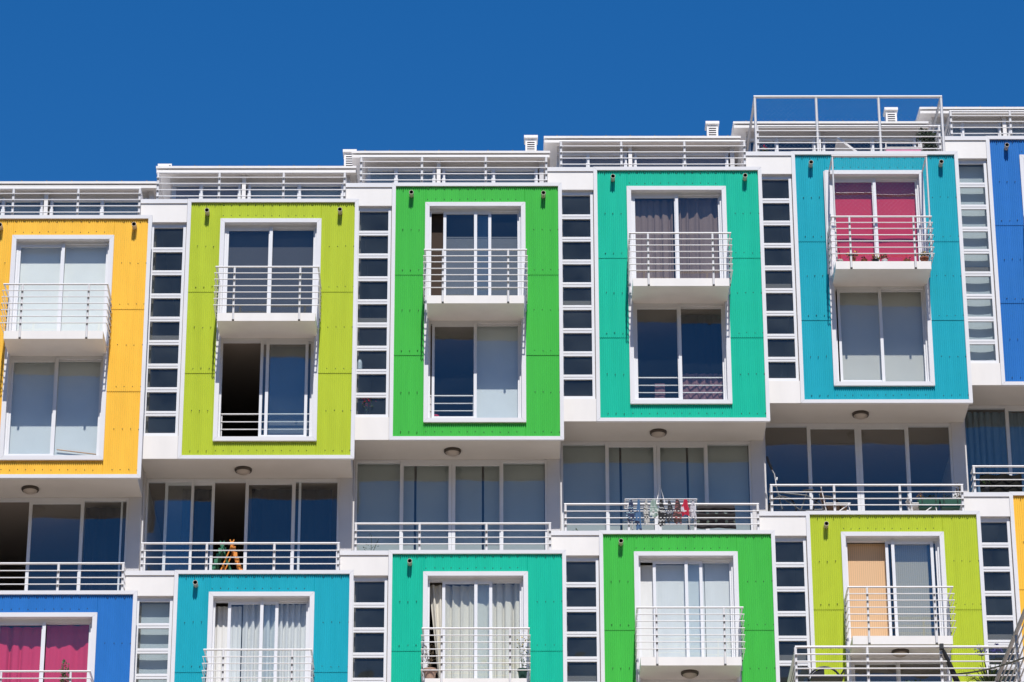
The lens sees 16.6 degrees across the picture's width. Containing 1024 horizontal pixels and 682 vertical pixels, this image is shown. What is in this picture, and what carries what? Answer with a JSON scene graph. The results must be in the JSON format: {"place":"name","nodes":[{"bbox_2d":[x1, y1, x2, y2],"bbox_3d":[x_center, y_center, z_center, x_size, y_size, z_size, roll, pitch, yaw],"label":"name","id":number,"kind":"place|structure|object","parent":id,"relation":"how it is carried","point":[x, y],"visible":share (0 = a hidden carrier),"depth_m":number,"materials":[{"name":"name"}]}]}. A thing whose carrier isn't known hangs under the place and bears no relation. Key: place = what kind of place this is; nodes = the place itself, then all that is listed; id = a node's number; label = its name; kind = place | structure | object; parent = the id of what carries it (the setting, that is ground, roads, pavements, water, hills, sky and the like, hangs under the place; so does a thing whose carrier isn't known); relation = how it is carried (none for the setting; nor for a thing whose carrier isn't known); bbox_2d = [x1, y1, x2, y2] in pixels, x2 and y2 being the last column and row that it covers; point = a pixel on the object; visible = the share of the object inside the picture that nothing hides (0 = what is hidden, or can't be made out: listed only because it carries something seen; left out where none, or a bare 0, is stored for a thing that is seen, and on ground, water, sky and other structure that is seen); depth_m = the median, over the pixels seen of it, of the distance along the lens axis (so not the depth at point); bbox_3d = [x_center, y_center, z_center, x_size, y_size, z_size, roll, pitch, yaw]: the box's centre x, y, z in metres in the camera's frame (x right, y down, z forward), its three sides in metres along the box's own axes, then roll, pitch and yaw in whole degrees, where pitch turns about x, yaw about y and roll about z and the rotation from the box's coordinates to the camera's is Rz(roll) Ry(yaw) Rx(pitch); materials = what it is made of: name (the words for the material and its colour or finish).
{"place":"outdoors","nodes":[
{"label":"outdoors","id":0,"kind":"place"},
{"bbox_2d":[0,0,1023,180],"label":"sky","id":1,"kind":"structure","parent":0,"point":[91,90],"materials":[{"name":"blue"}]},
{"bbox_3d":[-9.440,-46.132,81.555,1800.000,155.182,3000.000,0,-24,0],"label":"ground","id":2,"kind":"structure","parent":0,"visible":0},
{"bbox_2d":[0,164,171,681],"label":"apartment house","id":3,"kind":"structure","parent":2,"relation":"on","point":[46,500],"depth_m":60.45,"materials":[{"name":"yellow"}]},
{"bbox_2d":[0,627,41,681],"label":"curtain","id":4,"kind":"object","parent":3,"relation":"hanging from","point":[20,648],"visible":0.91,"depth_m":58.73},
{"bbox_2d":[9,363,54,453],"bbox_3d":[-8.235,1.193,60.409,0.777,1.840,0.046,0,-24,0],"label":"roller blind","id":5,"kind":"object","parent":3,"relation":"attached to","point":[31,411],"visible":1,"depth_m":60.40,"materials":[{"name":"fabric"}]},
{"bbox_2d":[16,248,60,330],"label":"roller blind","id":6,"kind":"object","parent":3,"relation":"attached to","point":[39,265],"visible":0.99,"depth_m":61.36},
{"bbox_2d":[0,619,91,681],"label":"window","id":7,"kind":"structure","parent":3,"relation":"in","point":[3,622],"depth_m":58.76,"materials":[{"name":"white metal"}]},
{"bbox_2d":[4,356,103,454],"bbox_3d":[-7.841,1.144,60.304,1.624,1.895,0.125,0,-24,0],"label":"window","id":8,"kind":"structure","parent":3,"relation":"in","point":[13,359],"depth_m":60.45,"materials":[{"name":"white metal"}]},
{"bbox_2d":[12,242,108,336],"bbox_3d":[-7.846,-0.791,61.180,1.624,2.048,0.125,0,-24,0],"label":"window","id":9,"kind":"structure","parent":3,"relation":"in","point":[62,245],"depth_m":61.40,"materials":[{"name":"white metal"}]},
{"bbox_2d":[44,625,88,681],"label":"curtain","id":10,"kind":"object","parent":3,"relation":"hanging from","point":[68,643],"visible":0.91,"depth_m":58.75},
{"bbox_2d":[0,198,146,214],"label":"penthouse window","id":11,"kind":"structure","parent":3,"relation":"in","point":[3,202],"depth_m":64.77,"materials":[{"name":"white metal"}]},
{"bbox_2d":[54,362,100,454],"bbox_3d":[-7.443,1.183,60.416,0.767,1.860,0.046,0,-24,0],"label":"roller blind","id":12,"kind":"object","parent":3,"relation":"attached to","point":[76,424],"visible":1,"depth_m":60.41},
{"bbox_2d":[61,247,106,330],"bbox_3d":[-7.448,-0.748,61.290,0.767,2.060,0.046,0,-24,0],"label":"roller blind","id":13,"kind":"object","parent":3,"relation":"attached to","point":[84,264],"visible":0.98,"depth_m":61.36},
{"bbox_2d":[54,204,140,214],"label":"roller blind","id":14,"kind":"object","parent":3,"relation":"attached to","point":[106,209],"visible":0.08,"depth_m":64.84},
{"bbox_2d":[82,507,122,589],"bbox_3d":[-7.023,3.761,60.264,0.644,1.960,0.084,0,-24,0],"label":"curtain","id":15,"kind":"object","parent":3,"relation":"hanging from","point":[102,534],"visible":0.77,"depth_m":60.38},
{"bbox_2d":[125,149,358,681],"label":"apartment house","id":16,"kind":"structure","parent":2,"relation":"on","point":[206,405],"depth_m":60.93,"materials":[{"name":"grey"}]},
{"bbox_2d":[134,597,172,681],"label":"strip window","id":17,"kind":"structure","parent":16,"relation":"in","point":[139,599],"depth_m":58.95,"materials":[{"name":"white metal"}]},
{"bbox_2d":[138,603,169,681],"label":"roller blind","id":18,"kind":"object","parent":16,"relation":"attached to","point":[154,638],"visible":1,"depth_m":59.13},
{"bbox_2d":[143,223,185,435],"bbox_3d":[-6.049,-0.202,61.234,0.614,4.087,0.060,0,-24,0],"label":"strip window","id":19,"kind":"structure","parent":16,"relation":"in","point":[154,225],"depth_m":61.26,"materials":[{"name":"white metal"}]},
{"bbox_2d":[180,489,211,569],"bbox_3d":[-5.453,3.476,60.829,0.547,1.960,0.081,0,-24,0],"label":"curtain","id":20,"kind":"object","parent":16,"relation":"hanging from","point":[202,515],"visible":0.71,"depth_m":60.95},
{"bbox_2d":[176,188,237,198],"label":"roller blind","id":21,"kind":"object","parent":16,"relation":"attached to","point":[206,192],"visible":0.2,"depth_m":65.37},
{"bbox_2d":[213,606,241,681],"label":"curtain","id":22,"kind":"object","parent":16,"relation":"hanging from","point":[221,622],"visible":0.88,"depth_m":59.20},
{"bbox_2d":[226,231,268,312],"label":"roller blind","id":23,"kind":"object","parent":16,"relation":"attached to","point":[248,248],"visible":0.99,"depth_m":61.90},
{"bbox_2d":[173,182,342,198],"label":"penthouse window","id":24,"kind":"structure","parent":16,"relation":"in","point":[201,186],"depth_m":65.29,"materials":[{"name":"white metal"}]},
{"bbox_2d":[211,598,309,681],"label":"window","id":25,"kind":"structure","parent":16,"relation":"in","point":[231,601],"depth_m":59.16,"materials":[{"name":"white metal"}]},
{"bbox_2d":[218,338,313,435],"bbox_3d":[-4.244,0.835,60.829,1.624,1.895,0.125,0,-24,0],"label":"window","id":26,"kind":"structure","parent":16,"relation":"in","point":[264,341],"depth_m":60.92,"materials":[{"name":"white metal"}]},
{"bbox_2d":[222,225,316,312],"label":"window","id":27,"kind":"structure","parent":16,"relation":"in","point":[270,228],"depth_m":61.94,"materials":[{"name":"white metal"}]},
{"bbox_2d":[241,604,305,681],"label":"curtain","id":28,"kind":"object","parent":16,"relation":"hanging from","point":[292,626],"visible":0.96,"depth_m":59.19,"materials":[{"name":"fabric"}]},
{"bbox_2d":[268,347,309,435],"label":"roller blind","id":29,"kind":"object","parent":16,"relation":"attached to","point":[287,380],"visible":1,"depth_m":61.07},
{"bbox_2d":[249,489,331,569],"bbox_3d":[-3.825,3.477,60.841,1.402,1.960,0.074,0,-24,0],"label":"curtain","id":30,"kind":"object","parent":16,"relation":"hanging from","point":[271,511],"visible":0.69,"depth_m":60.95,"materials":[{"name":"fabric"}]},
{"bbox_2d":[271,231,313,312],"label":"roller blind","id":31,"kind":"object","parent":16,"relation":"attached to","point":[292,248],"visible":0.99,"depth_m":61.90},
{"bbox_2d":[251,188,340,198],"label":"roller blind","id":32,"kind":"object","parent":16,"relation":"attached to","point":[294,192],"visible":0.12,"depth_m":65.37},
{"bbox_2d":[340,135,566,681],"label":"apartment house","id":33,"kind":"structure","parent":2,"relation":"on","point":[416,347],"depth_m":61.38,"materials":[{"name":"green"}]},
{"bbox_2d":[352,576,387,681],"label":"strip window","id":34,"kind":"structure","parent":33,"relation":"in","point":[355,655],"depth_m":59.39,"materials":[{"name":"white metal"}]},
{"bbox_2d":[355,207,390,416],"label":"strip window","id":35,"kind":"structure","parent":33,"relation":"in","point":[361,209],"depth_m":61.79,"materials":[{"name":"white metal"}]},
{"bbox_2d":[357,464,399,549],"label":"roller blind","id":36,"kind":"object","parent":33,"relation":"attached to","point":[378,493],"visible":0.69,"depth_m":61.30,"materials":[{"name":"fabric"}]},
{"bbox_2d":[371,174,431,182],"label":"roller blind","id":37,"kind":"object","parent":33,"relation":"attached to","point":[400,176],"visible":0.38,"depth_m":65.90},
{"bbox_2d":[403,466,414,549],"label":"roller blind","id":38,"kind":"object","parent":33,"relation":"attached to","point":[408,505],"visible":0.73,"depth_m":61.29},
{"bbox_2d":[416,466,448,549],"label":"roller blind","id":39,"kind":"object","parent":33,"relation":"attached to","point":[432,494],"visible":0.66,"depth_m":61.30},
{"bbox_2d":[430,585,441,677],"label":"curtain","id":40,"kind":"object","parent":33,"relation":"hanging from","point":[436,599],"visible":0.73,"depth_m":59.72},
{"bbox_2d":[431,215,442,294],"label":"curtain","id":41,"kind":"object","parent":33,"relation":"attached to","point":[437,233],"visible":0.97,"depth_m":62.44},
{"bbox_2d":[368,168,537,182],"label":"penthouse window","id":42,"kind":"structure","parent":33,"relation":"in","point":[395,170],"depth_m":65.82,"materials":[{"name":"white metal"}]},
{"bbox_2d":[445,585,473,677],"bbox_3d":[-0.882,5.060,59.549,0.509,1.950,0.110,0,-24,0],"label":"curtain","id":43,"kind":"object","parent":33,"relation":"hanging from","point":[459,606],"visible":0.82,"depth_m":59.64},
{"bbox_2d":[446,237,473,294],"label":"roller blind","id":44,"kind":"object","parent":33,"relation":"attached to","point":[459,242],"visible":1,"depth_m":62.31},
{"bbox_2d":[455,466,481,549],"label":"roller blind","id":45,"kind":"object","parent":33,"relation":"attached to","point":[468,494],"visible":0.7,"depth_m":61.29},
{"bbox_2d":[429,209,520,294],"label":"window","id":46,"kind":"structure","parent":33,"relation":"in","point":[475,212],"depth_m":62.44,"materials":[{"name":"white metal"}]},
{"bbox_2d":[428,321,521,417],"bbox_3d":[-0.646,0.526,61.353,1.624,1.895,0.125,0,-24,0],"label":"window","id":47,"kind":"structure","parent":33,"relation":"in","point":[475,324],"depth_m":61.47,"materials":[{"name":"white metal"}]},
{"bbox_2d":[427,578,523,677],"bbox_3d":[-0.617,4.979,59.447,1.624,2.048,0.125,0,-24,0],"label":"window","id":48,"kind":"structure","parent":33,"relation":"in","point":[475,581],"depth_m":59.66,"materials":[{"name":"white metal"}]},
{"bbox_2d":[445,174,534,182],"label":"roller blind","id":49,"kind":"object","parent":33,"relation":"attached to","point":[489,176],"visible":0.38,"depth_m":65.90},
{"bbox_2d":[484,466,499,549],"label":"roller blind","id":50,"kind":"object","parent":33,"relation":"attached to","point":[491,493],"visible":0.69,"depth_m":61.32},
{"bbox_2d":[477,237,517,294],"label":"roller blind","id":51,"kind":"object","parent":33,"relation":"attached to","point":[502,242],"visible":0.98,"depth_m":62.32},
{"bbox_2d":[477,326,519,417],"bbox_3d":[-0.243,0.575,61.460,0.757,1.840,0.046,0,-24,0],"label":"roller blind","id":52,"kind":"object","parent":33,"relation":"attached to","point":[497,372],"visible":1,"depth_m":61.45,"materials":[{"name":"fabric"}]},
{"bbox_2d":[477,584,519,677],"bbox_3d":[-0.217,5.053,59.572,0.757,1.980,0.123,0,-24,0],"label":"curtain","id":53,"kind":"object","parent":33,"relation":"hanging from","point":[505,605],"visible":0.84,"depth_m":59.66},
{"bbox_2d":[503,464,544,549],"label":"roller blind","id":54,"kind":"object","parent":33,"relation":"attached to","point":[523,492],"visible":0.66,"depth_m":61.31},
{"bbox_2d":[543,121,779,681],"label":"apartment house","id":55,"kind":"structure","parent":2,"relation":"on","point":[622,349],"depth_m":61.83,"materials":[{"name":"grey"}]},
{"bbox_2d":[562,191,594,398],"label":"strip window","id":56,"kind":"structure","parent":55,"relation":"in","point":[564,193],"depth_m":62.32,"materials":[{"name":"white metal"}]},
{"bbox_2d":[566,556,599,681],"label":"strip window","id":57,"kind":"structure","parent":55,"relation":"in","point":[568,558],"depth_m":59.92,"materials":[{"name":"white metal"}]},
{"bbox_2d":[563,446,605,530],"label":"roller blind","id":58,"kind":"object","parent":55,"relation":"attached to","point":[584,478],"visible":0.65,"depth_m":61.82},
{"bbox_2d":[562,159,623,166],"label":"roller blind","id":59,"kind":"object","parent":55,"relation":"attached to","point":[592,161],"visible":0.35,"depth_m":66.42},
{"bbox_2d":[609,448,619,529],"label":"roller blind","id":60,"kind":"object","parent":55,"relation":"attached to","point":[614,489],"visible":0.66,"depth_m":61.83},
{"bbox_2d":[621,448,654,529],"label":"roller blind","id":61,"kind":"object","parent":55,"relation":"attached to","point":[637,473],"visible":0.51,"depth_m":61.87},
{"bbox_2d":[562,153,728,166],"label":"penthouse window","id":62,"kind":"structure","parent":55,"relation":"in","point":[587,155],"depth_m":66.34,"materials":[{"name":"white metal"}]},
{"bbox_2d":[640,565,653,656],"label":"sheet blind","id":63,"kind":"object","parent":55,"relation":"attached to","point":[646,575],"visible":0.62,"depth_m":60.15,"materials":[{"name":"white fabric"}]},
{"bbox_2d":[635,200,673,277],"bbox_3d":[2.529,-1.633,62.860,0.709,1.950,0.079,0,-24,0],"label":"curtain","id":64,"kind":"object","parent":55,"relation":"hanging from","point":[654,216],"visible":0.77,"depth_m":62.95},
{"bbox_2d":[656,565,686,656],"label":"sheet blind","id":65,"kind":"object","parent":55,"relation":"attached to","point":[670,585],"visible":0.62,"depth_m":60.15,"materials":[{"name":"white fabric"}]},
{"bbox_2d":[660,448,687,529],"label":"roller blind","id":66,"kind":"object","parent":55,"relation":"attached to","point":[673,473],"visible":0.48,"depth_m":61.88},
{"bbox_2d":[631,193,723,277],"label":"window","id":67,"kind":"structure","parent":55,"relation":"in","point":[675,196],"depth_m":62.98,"materials":[{"name":"white metal"}]},
{"bbox_2d":[633,304,726,398],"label":"window","id":68,"kind":"structure","parent":55,"relation":"in","point":[678,307],"depth_m":61.99,"materials":[{"name":"white metal"}]},
{"bbox_2d":[637,159,724,166],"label":"roller blind","id":69,"kind":"object","parent":55,"relation":"attached to","point":[679,161],"visible":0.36,"depth_m":66.43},
{"bbox_2d":[639,558,735,657],"bbox_3d":[2.981,4.671,59.971,1.624,2.048,0.125,0,-24,0],"label":"window","id":70,"kind":"structure","parent":55,"relation":"in","point":[685,561],"depth_m":60.14,"materials":[{"name":"white metal"}]},
{"bbox_2d":[688,564,705,656],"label":"sheet blind","id":71,"kind":"object","parent":55,"relation":"attached to","point":[693,587],"visible":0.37,"depth_m":60.15,"materials":[{"name":"white fabric"}]},
{"bbox_2d":[688,448,705,529],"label":"roller blind","id":72,"kind":"object","parent":55,"relation":"attached to","point":[696,472],"visible":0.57,"depth_m":61.91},
{"bbox_2d":[678,198,719,277],"bbox_3d":[3.339,-1.652,62.859,0.736,1.980,0.096,0,-24,0],"label":"curtain","id":73,"kind":"object","parent":55,"relation":"hanging from","point":[696,215],"visible":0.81,"depth_m":62.97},
{"bbox_2d":[681,315,722,373],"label":"curtain","id":74,"kind":"object","parent":55,"relation":"hanging from","point":[701,338],"visible":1,"depth_m":62.26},
{"bbox_2d":[682,373,723,398],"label":"curtain","id":75,"kind":"object","parent":55,"relation":"hanging from","point":[702,388],"visible":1,"depth_m":61.83,"materials":[{"name":"fabric"}]},
{"bbox_2d":[696,505,735,528],"bbox_3d":[3.527,3.021,60.795,0.690,0.476,0.041,0,-24,0],"label":"blanket","id":76,"kind":"object","parent":55,"relation":"hanging from","point":[715,514],"visible":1,"depth_m":60.79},
{"bbox_2d":[704,564,731,656],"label":"sheet blind","id":77,"kind":"object","parent":55,"relation":"attached to","point":[717,586],"visible":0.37,"depth_m":60.16,"materials":[{"name":"white fabric"}]},
{"bbox_2d":[707,446,749,529],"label":"roller blind","id":78,"kind":"object","parent":55,"relation":"attached to","point":[728,481],"visible":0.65,"depth_m":61.88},
{"bbox_2d":[731,107,989,681],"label":"apartment house","id":79,"kind":"structure","parent":2,"relation":"on","point":[874,453],"depth_m":62.42,"materials":[{"name":"grey"}]},
{"bbox_2d":[762,175,798,380],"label":"strip window","id":80,"kind":"structure","parent":79,"relation":"in","point":[764,177],"depth_m":62.81,"materials":[{"name":"white metal"}]},
{"bbox_2d":[751,143,811,150],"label":"roller blind","id":81,"kind":"object","parent":79,"relation":"attached to","point":[793,145],"visible":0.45,"depth_m":66.95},
{"bbox_2d":[775,537,810,677],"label":"strip window","id":82,"kind":"structure","parent":79,"relation":"in","point":[805,613],"depth_m":60.33,"materials":[{"name":"white metal"}]},
{"bbox_2d":[766,456,841,510],"bbox_3d":[5.096,2.618,61.441,1.306,1.195,0.351,0,-24,0],"label":"sun lounger","id":83,"kind":"object","parent":79,"relation":"on","point":[779,495],"visible":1,"depth_m":61.38,"materials":[{"name":"black plastic"}]},
{"bbox_2d":[750,137,915,150],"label":"penthouse window","id":84,"kind":"structure","parent":79,"relation":"in","point":[813,139],"depth_m":66.88,"materials":[{"name":"white metal"}]},
{"bbox_2d":[746,95,944,150],"bbox_3d":[6.160,-3.443,65.226,3.471,1.394,2.162,0,-24,0],"label":"metal railing","id":85,"kind":"object","parent":79,"relation":"on","point":[878,97],"visible":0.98,"depth_m":64.50,"materials":[{"name":"metal"}]},
{"bbox_2d":[834,183,874,260],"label":"roller blind","id":86,"kind":"object","parent":79,"relation":"attached to","point":[848,209],"visible":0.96,"depth_m":63.48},
{"bbox_2d":[836,293,881,379],"bbox_3d":[6.176,-0.036,62.519,0.737,1.840,0.046,0,-24,0],"label":"roller blind","id":87,"kind":"object","parent":79,"relation":"attached to","point":[860,336],"visible":1,"depth_m":62.52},
{"bbox_2d":[847,544,888,639],"bbox_3d":[6.129,4.430,60.596,0.685,2.010,0.046,0,-24,0],"label":"roller blind","id":88,"kind":"object","parent":79,"relation":"attached to","point":[866,564],"visible":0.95,"depth_m":60.68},
{"bbox_2d":[825,143,911,150],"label":"roller blind","id":89,"kind":"object","parent":79,"relation":"attached to","point":[853,145],"visible":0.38,"depth_m":66.97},
{"bbox_2d":[829,177,921,270],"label":"window","id":90,"kind":"structure","parent":79,"relation":"in","point":[873,181],"depth_m":63.52,"materials":[{"name":"white metal"}]},
{"bbox_2d":[823,155,932,273],"bbox_3d":[6.533,-2.271,62.868,1.816,2.083,0.642,0,-24,0],"label":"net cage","id":91,"kind":"object","parent":79,"relation":"on","point":[887,156],"visible":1,"depth_m":62.89,"materials":[{"name":"white paint"}]},
{"bbox_2d":[834,287,929,380],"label":"window","id":92,"kind":"structure","parent":79,"relation":"in","point":[839,290],"depth_m":62.52,"materials":[{"name":"white metal"}]},
{"bbox_2d":[846,538,943,642],"bbox_3d":[6.578,4.362,60.496,1.624,2.048,0.125,0,-24,0],"label":"window","id":93,"kind":"structure","parent":79,"relation":"in","point":[892,541],"depth_m":60.68,"materials":[{"name":"white metal"}]},
{"bbox_2d":[876,182,918,260],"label":"roller blind","id":94,"kind":"object","parent":79,"relation":"attached to","point":[900,196],"visible":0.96,"depth_m":63.48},
{"bbox_2d":[851,659,946,681],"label":"window","id":95,"kind":"structure","parent":79,"relation":"in","point":[898,672],"depth_m":59.95,"materials":[{"name":"white metal"}]},
{"bbox_2d":[881,292,924,380],"bbox_3d":[6.947,-0.045,62.527,0.767,1.860,0.046,0,-24,0],"label":"roller blind","id":96,"kind":"object","parent":79,"relation":"attached to","point":[903,336],"visible":1,"depth_m":62.52,"materials":[{"name":"fabric"}]},
{"bbox_2d":[787,645,1022,681],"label":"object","id":97,"kind":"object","parent":79,"relation":"attached to","point":[867,661],"depth_m":56.64,"materials":[{"name":"white paint"}]},
{"bbox_2d":[807,666,846,681],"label":"garden chair","id":98,"kind":"object","parent":97,"relation":"on","point":[824,678],"visible":0.83,"depth_m":56.97,"materials":[{"name":"white plastic"}]},
{"bbox_2d":[958,643,1021,681],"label":"potted agapanthus","id":99,"kind":"object","parent":97,"relation":"on","point":[987,678],"visible":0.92,"depth_m":56.81,"materials":[{"name":"plant"}]},
{"bbox_2d":[994,609,1023,681],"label":"stair railing","id":100,"kind":"object","parent":97,"relation":"on","point":[1016,648],"visible":0.98,"depth_m":55.60,"materials":[{"name":"grey metal"}]},
{"bbox_2d":[894,544,931,635],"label":"roller blind","id":101,"kind":"object","parent":79,"relation":"attached to","point":[911,564],"visible":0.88,"depth_m":60.68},
{"bbox_2d":[916,127,938,150],"bbox_3d":[7.683,-3.415,64.779,0.560,1.119,0.584,0,-24,0],"label":"potted bush","id":102,"kind":"object","parent":79,"relation":"on","point":[928,139],"visible":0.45,"depth_m":64.83,"materials":[{"name":"green plant"}]},
{"bbox_2d":[916,106,1023,681],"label":"apartment house","id":103,"kind":"structure","parent":2,"relation":"on","point":[998,384],"depth_m":63.02,"materials":[{"name":"grey"}]},
{"bbox_2d":[959,166,995,360],"bbox_3d":[8.346,-1.378,63.468,0.572,3.980,0.046,0,-24,0],"label":"roller blind","id":104,"kind":"object","parent":103,"relation":"attached to","point":[976,240],"visible":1,"depth_m":63.49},
{"bbox_2d":[958,160,998,362],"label":"strip window","id":105,"kind":"structure","parent":103,"relation":"in","point":[988,251],"depth_m":63.29,"materials":[{"name":"white metal"}]},
{"bbox_2d":[935,123,1023,135],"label":"penthouse window","id":106,"kind":"structure","parent":103,"relation":"in","point":[954,125],"depth_m":67.38,"materials":[{"name":"white metal"}]},
{"bbox_2d":[965,412,1007,491],"bbox_3d":[8.473,2.179,62.786,0.741,1.960,0.089,0,-24,0],"label":"curtain","id":107,"kind":"object","parent":103,"relation":"hanging from","point":[985,438],"visible":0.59,"depth_m":62.93,"materials":[{"name":"blue fabric"}]},
{"bbox_2d":[980,517,1015,669],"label":"strip window","id":108,"kind":"structure","parent":103,"relation":"in","point":[1012,617],"depth_m":60.91,"materials":[{"name":"white metal"}]},
{"bbox_2d":[979,474,1022,491],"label":"black cloth","id":109,"kind":"object","parent":103,"relation":"hanging from","point":[1004,482],"visible":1,"depth_m":61.78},
{"bbox_2d":[1009,412,1023,491],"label":"curtain","id":110,"kind":"object","parent":103,"relation":"hanging from","point":[1016,423],"visible":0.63,"depth_m":62.97,"materials":[{"name":"blue fabric"}]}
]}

